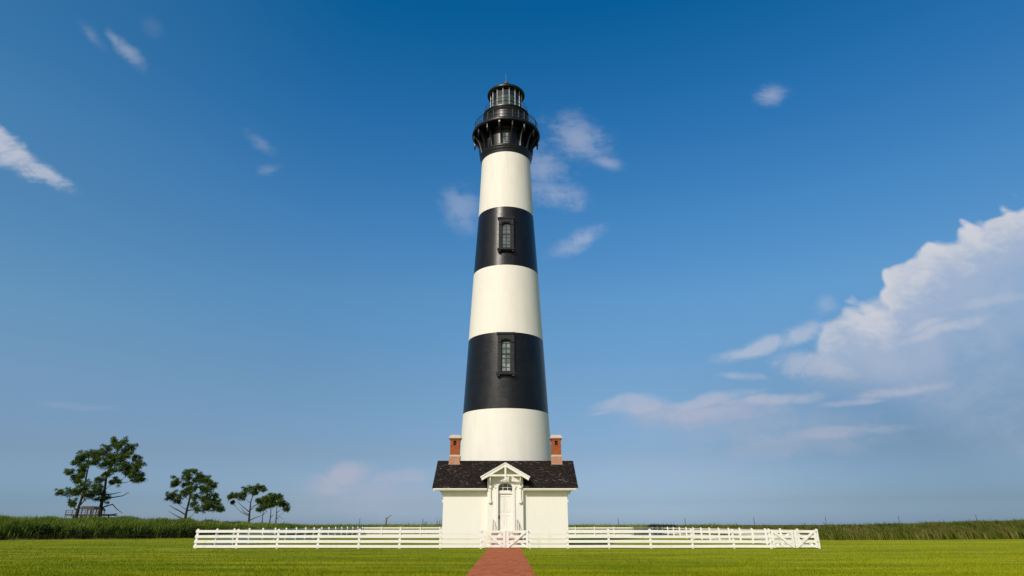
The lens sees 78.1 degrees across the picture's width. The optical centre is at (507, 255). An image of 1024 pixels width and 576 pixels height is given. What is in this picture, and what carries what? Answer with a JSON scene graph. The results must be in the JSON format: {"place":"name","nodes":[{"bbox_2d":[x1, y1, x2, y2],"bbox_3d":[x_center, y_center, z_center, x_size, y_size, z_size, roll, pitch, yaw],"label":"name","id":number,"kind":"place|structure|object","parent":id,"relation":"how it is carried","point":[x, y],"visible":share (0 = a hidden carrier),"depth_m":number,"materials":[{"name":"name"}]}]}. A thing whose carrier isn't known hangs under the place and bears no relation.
{"place":"outdoors","nodes":[
{"label":"outdoors","id":0,"kind":"place"},
{"bbox_2d":[0,535,954,539],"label":"marsh bank","id":1,"kind":"structure","parent":0,"point":[67,538],"depth_m":75.21,"materials":[{"name":"green plant"}]},
{"bbox_2d":[465,547,535,575],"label":"brick path","id":2,"kind":"structure","parent":0,"point":[502,562],"depth_m":27.43,"materials":[{"name":"red brick"}]},
{"bbox_2d":[0,538,1023,575],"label":"lawn","id":3,"kind":"structure","parent":0,"point":[606,550],"depth_m":38.23,"materials":[{"name":"green plant"}]},
{"bbox_2d":[54,449,98,519],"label":"pine tree","id":4,"kind":"object","parent":3,"relation":"on","point":[80,474],"visible":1,"depth_m":81.50,"materials":[{"name":"green plant"}]},
{"bbox_2d":[83,436,146,516],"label":"pine tree","id":5,"kind":"object","parent":3,"relation":"on","point":[129,470],"visible":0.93,"depth_m":86.42,"materials":[{"name":"green plant"}]},
{"bbox_2d":[0,533,302,539],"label":"grass","id":6,"kind":"structure","parent":3,"relation":"on","point":[30,536],"depth_m":75.75,"materials":[{"name":"green plant"}]},
{"bbox_2d":[0,523,308,539],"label":"dark undergrowth","id":7,"kind":"object","parent":3,"relation":"on","point":[46,529],"visible":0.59,"depth_m":76.58,"materials":[{"name":"green plant"}]},
{"bbox_2d":[0,511,373,539],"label":"marsh reeds","id":8,"kind":"object","parent":3,"relation":"on","point":[92,522],"visible":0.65,"depth_m":78.73,"materials":[{"name":"green plant"}]},
{"bbox_2d":[164,468,224,518],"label":"pine tree","id":9,"kind":"object","parent":3,"relation":"on","point":[214,503],"visible":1,"depth_m":89.64,"materials":[{"name":"green plant"}]},
{"bbox_2d":[227,482,267,521],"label":"pine tree","id":10,"kind":"object","parent":3,"relation":"on","point":[242,495],"visible":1,"depth_m":97.96,"materials":[{"name":"green plant"}]},
{"bbox_2d":[255,495,270,521],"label":"pine tree","id":11,"kind":"object","parent":3,"relation":"on","point":[263,506],"visible":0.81,"depth_m":104.65,"materials":[{"name":"green plant"}]},
{"bbox_2d":[264,492,277,522],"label":"pine tree","id":12,"kind":"object","parent":3,"relation":"on","point":[268,494],"visible":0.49,"depth_m":106.08,"materials":[{"name":"green plant"}]},
{"bbox_2d":[268,492,290,522],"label":"pine tree","id":13,"kind":"object","parent":3,"relation":"on","point":[280,502],"visible":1,"depth_m":105.44,"materials":[{"name":"green plant"}]},
{"bbox_2d":[202,527,362,544],"bbox_3d":[-22.758,31.928,72.486,0.210,1.404,56.993,0,-23,0],"label":"board fence","id":14,"kind":"object","parent":3,"relation":"on","point":[329,528],"visible":0.5,"depth_m":61.83,"materials":[{"name":"paint"}]},
{"bbox_2d":[193,529,481,548],"bbox_3d":[-12.355,20.719,46.165,21.022,1.394,0.209,0,-23,0],"label":"board fence","id":15,"kind":"object","parent":3,"relation":"on","point":[440,536],"visible":0.97,"depth_m":46.10,"materials":[{"name":"paint"}]},
{"bbox_2d":[482,530,505,547],"bbox_3d":[-1.024,20.664,46.090,1.731,1.192,0.151,0,-23,0],"label":"gate leaf","id":16,"kind":"object","parent":15,"relation":"attached to","point":[494,538],"visible":1,"depth_m":46.07,"materials":[{"name":"paint"}]},
{"bbox_2d":[432,435,577,547],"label":"oil house","id":17,"kind":"structure","parent":3,"relation":"on","point":[505,495],"depth_m":50.76,"materials":[{"name":"white paint"}]},
{"bbox_2d":[498,494,511,529],"bbox_3d":[-0.200,20.409,50.302,1.120,2.720,0.187,0,-23,0],"label":"door","id":18,"kind":"structure","parent":17,"relation":"in","point":[504,500],"depth_m":50.33,"materials":[{"name":"white paint"}]},
{"bbox_2d":[498,483,511,490],"bbox_3d":[-0.200,18.706,51.072,1.110,0.615,0.065,0,-23,0],"label":"transom window","id":19,"kind":"structure","parent":17,"relation":"in","point":[504,486],"depth_m":51.04,"materials":[{"name":"glass"}]},
{"bbox_2d":[460,73,550,460],"bbox_3d":[-0.200,1.763,68.815,9.700,53.900,9.700,0,-23,0],"label":"lighthouse","id":20,"kind":"object","parent":3,"relation":"on","point":[505,414],"visible":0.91,"depth_m":64.07,"materials":[{"name":"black paint"}]},
{"bbox_2d":[502,130,508,142],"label":"gallery window","id":21,"kind":"structure","parent":20,"relation":"in","point":[505,133],"depth_m":72.49,"materials":[{"name":"glass"}]},
{"bbox_2d":[496,332,515,376],"bbox_3d":[-0.170,9.518,61.096,1.840,4.380,0.851,0,-23,0],"label":"window","id":22,"kind":"structure","parent":20,"relation":"in","point":[505,340],"depth_m":61.06,"materials":[{"name":"black metal"}]},
{"bbox_2d":[497,217,514,252],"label":"window","id":23,"kind":"structure","parent":20,"relation":"in","point":[506,224],"depth_m":66.83,"materials":[{"name":"black metal"}]},
{"bbox_2d":[363,527,652,534],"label":"board fence","id":24,"kind":"object","parent":3,"relation":"on","point":[575,528],"visible":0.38,"depth_m":98.85,"materials":[{"name":"paint"}]},
{"bbox_2d":[297,522,740,534],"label":"marsh reeds","id":25,"kind":"object","parent":3,"relation":"on","point":[440,525],"visible":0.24,"depth_m":102.50,"materials":[{"name":"green plant"}]},
{"bbox_2d":[528,529,772,548],"bbox_3d":[10.395,20.713,46.167,17.781,1.401,0.208,0,-23,0],"label":"board fence","id":26,"kind":"object","parent":3,"relation":"on","point":[691,536],"visible":0.91,"depth_m":46.11,"materials":[{"name":"paint"}]},
{"bbox_2d":[506,530,528,547],"bbox_3d":[0.718,20.664,46.090,1.665,1.191,0.151,0,-23,0],"label":"gate leaf","id":27,"kind":"object","parent":26,"relation":"attached to","point":[515,537],"visible":1,"depth_m":46.07,"materials":[{"name":"paint"}]},
{"bbox_2d":[770,530,794,547],"bbox_3d":[20.071,20.664,46.090,1.663,1.191,0.151,0,-23,0],"label":"gate leaf","id":28,"kind":"object","parent":26,"relation":"attached to","point":[783,537],"visible":1,"depth_m":46.07,"materials":[{"name":"paint"}]},
{"bbox_2d":[652,527,820,548],"bbox_3d":[22.688,31.890,72.393,0.210,1.401,57.193,0,-23,0],"label":"board fence","id":29,"kind":"object","parent":3,"relation":"on","point":[693,528],"visible":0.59,"depth_m":63.32,"materials":[{"name":"paint"}]},
{"bbox_2d":[793,530,818,547],"bbox_3d":[21.778,20.664,46.090,1.664,1.191,0.151,0,-23,0],"label":"gate leaf","id":30,"kind":"object","parent":29,"relation":"attached to","point":[803,537],"visible":1,"depth_m":46.07,"materials":[{"name":"paint"}]},
{"bbox_2d":[647,518,1023,539],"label":"marsh reeds","id":31,"kind":"object","parent":3,"relation":"on","point":[1013,528],"visible":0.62,"depth_m":75.13,"materials":[{"name":"green plant"}]},
{"bbox_2d":[0,0,1023,524],"label":"sky","id":32,"kind":"structure","parent":0,"point":[779,243],"materials":[{"name":"blue"}]},
{"label":"ground","id":33,"kind":"structure","parent":0,"visible":0},
{"bbox_2d":[64,506,116,517],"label":"lookout shelter","id":34,"kind":"object","parent":33,"relation":"on","point":[91,509],"visible":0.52,"depth_m":111.45,"materials":[{"name":"wood"}]},
{"bbox_2d":[329,524,808,526],"bbox_3d":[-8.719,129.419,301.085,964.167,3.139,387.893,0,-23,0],"label":"distant scrub","id":35,"kind":"object","parent":33,"relation":"on","point":[701,524],"depth_m":342.50,"materials":[{"name":"green plant"}]}
]}

